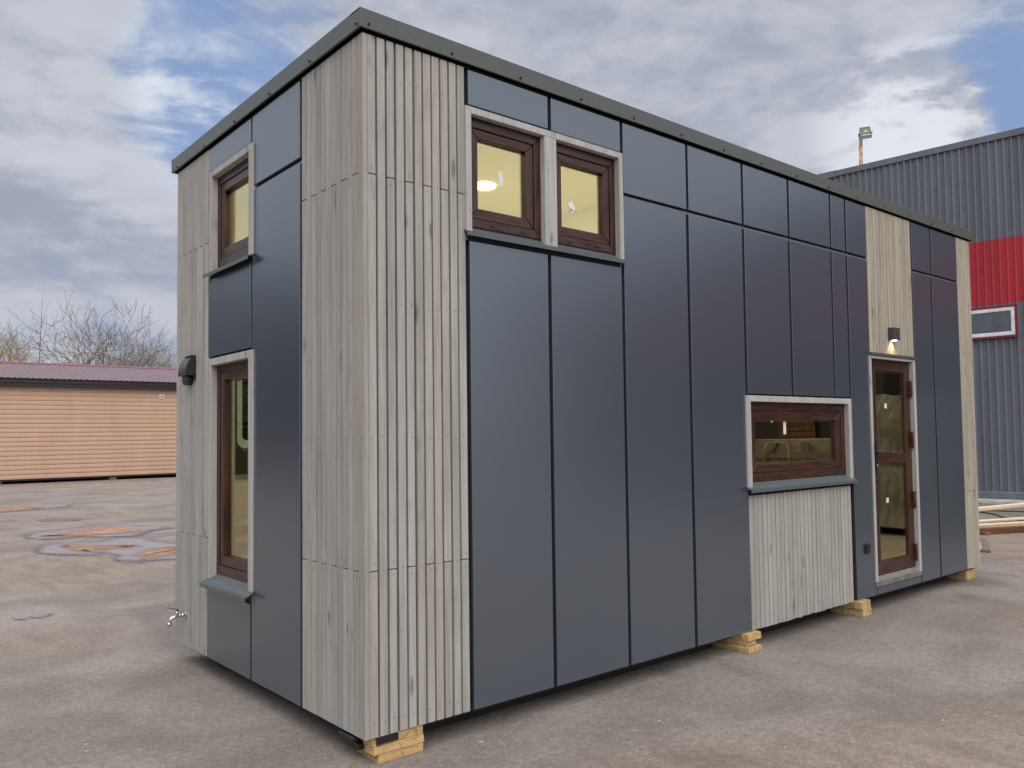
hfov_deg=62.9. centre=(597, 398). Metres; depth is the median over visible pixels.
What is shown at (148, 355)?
poplar tree
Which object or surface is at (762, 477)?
window
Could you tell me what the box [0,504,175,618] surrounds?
puddles
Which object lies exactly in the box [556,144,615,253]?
window
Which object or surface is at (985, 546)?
dark board
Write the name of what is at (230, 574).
window
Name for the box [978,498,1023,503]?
pavement
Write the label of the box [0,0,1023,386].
sky
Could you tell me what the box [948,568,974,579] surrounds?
timber block
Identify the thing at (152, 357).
bare tree
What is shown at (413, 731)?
timber block
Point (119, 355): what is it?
poplar tree
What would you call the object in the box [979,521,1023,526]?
plank
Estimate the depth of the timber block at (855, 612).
7.07 m
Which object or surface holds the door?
in the modular cabin
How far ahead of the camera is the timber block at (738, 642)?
5.99 m
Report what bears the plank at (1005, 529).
on the ground
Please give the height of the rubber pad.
0.034 m
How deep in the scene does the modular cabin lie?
5.06 m
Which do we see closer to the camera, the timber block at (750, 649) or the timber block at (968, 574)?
the timber block at (750, 649)
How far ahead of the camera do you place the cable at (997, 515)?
15.04 m
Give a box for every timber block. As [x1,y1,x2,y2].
[354,733,423,755]
[357,742,422,763]
[363,725,422,747]
[712,641,761,653]
[721,638,755,646]
[731,630,760,641]
[830,607,871,616]
[840,599,870,609]
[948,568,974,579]
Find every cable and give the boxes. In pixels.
[979,511,1022,520]
[981,510,1023,511]
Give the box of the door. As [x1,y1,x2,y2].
[868,352,921,586]
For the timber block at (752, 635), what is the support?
on the timber block at (738, 642)
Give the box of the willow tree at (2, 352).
[0,320,49,362]
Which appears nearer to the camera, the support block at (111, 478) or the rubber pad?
the rubber pad
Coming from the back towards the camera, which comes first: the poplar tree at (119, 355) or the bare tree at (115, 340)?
the poplar tree at (119, 355)
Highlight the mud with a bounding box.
[0,506,175,556]
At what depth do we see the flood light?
24.01 m
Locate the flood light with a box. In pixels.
[858,126,871,164]
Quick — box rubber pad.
[376,732,398,744]
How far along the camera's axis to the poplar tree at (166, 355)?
89.83 m
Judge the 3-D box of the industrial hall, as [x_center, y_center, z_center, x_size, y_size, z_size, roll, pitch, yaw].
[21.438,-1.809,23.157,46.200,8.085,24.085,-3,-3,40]
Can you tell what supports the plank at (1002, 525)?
on the ground
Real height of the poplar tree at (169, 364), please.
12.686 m
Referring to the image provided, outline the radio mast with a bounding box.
[39,311,41,362]
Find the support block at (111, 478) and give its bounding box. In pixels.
[106,477,116,479]
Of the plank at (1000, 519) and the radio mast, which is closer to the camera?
the plank at (1000, 519)
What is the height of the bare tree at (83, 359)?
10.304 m
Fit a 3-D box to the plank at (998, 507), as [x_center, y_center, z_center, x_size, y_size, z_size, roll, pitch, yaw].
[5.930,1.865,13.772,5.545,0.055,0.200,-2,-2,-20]
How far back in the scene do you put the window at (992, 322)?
18.22 m
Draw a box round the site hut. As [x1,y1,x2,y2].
[0,361,176,482]
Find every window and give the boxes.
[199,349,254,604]
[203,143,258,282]
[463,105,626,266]
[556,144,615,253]
[745,395,857,494]
[971,304,1017,339]
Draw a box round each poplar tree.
[72,334,133,365]
[95,337,176,367]
[104,332,174,367]
[136,344,176,367]
[143,339,175,367]
[152,342,176,366]
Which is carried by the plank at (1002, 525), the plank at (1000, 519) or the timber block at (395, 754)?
the plank at (1000, 519)
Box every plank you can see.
[978,502,1023,510]
[979,517,1023,522]
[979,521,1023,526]
[979,524,1023,527]
[979,525,1023,534]
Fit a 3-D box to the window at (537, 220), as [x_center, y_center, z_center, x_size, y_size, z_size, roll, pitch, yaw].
[-0.307,-1.211,4.916,1.205,0.734,0.136,1,-4,-43]
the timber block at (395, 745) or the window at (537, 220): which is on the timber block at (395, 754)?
the timber block at (395, 745)
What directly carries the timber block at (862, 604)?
on the timber block at (855, 612)
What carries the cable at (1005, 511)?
on the ground
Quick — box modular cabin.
[167,7,980,750]
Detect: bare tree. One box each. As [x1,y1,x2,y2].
[0,292,154,387]
[41,305,176,388]
[139,341,175,367]
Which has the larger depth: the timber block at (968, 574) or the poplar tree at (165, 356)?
the poplar tree at (165, 356)
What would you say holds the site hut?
on the ground
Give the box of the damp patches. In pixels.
[0,505,173,561]
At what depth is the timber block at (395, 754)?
4.08 m
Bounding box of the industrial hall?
[817,127,1023,499]
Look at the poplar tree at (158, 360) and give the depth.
86.76 m
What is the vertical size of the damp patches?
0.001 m
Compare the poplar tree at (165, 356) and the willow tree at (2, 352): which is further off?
the poplar tree at (165, 356)
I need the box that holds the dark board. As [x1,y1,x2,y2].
[980,539,990,552]
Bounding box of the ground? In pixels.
[0,475,1023,767]
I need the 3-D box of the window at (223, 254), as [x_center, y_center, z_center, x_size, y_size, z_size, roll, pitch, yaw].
[-2.351,-1.181,5.397,0.146,0.753,0.810,1,-4,-43]
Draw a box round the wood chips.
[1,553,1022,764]
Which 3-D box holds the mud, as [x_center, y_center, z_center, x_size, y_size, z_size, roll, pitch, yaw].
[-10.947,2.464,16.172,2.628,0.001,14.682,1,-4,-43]

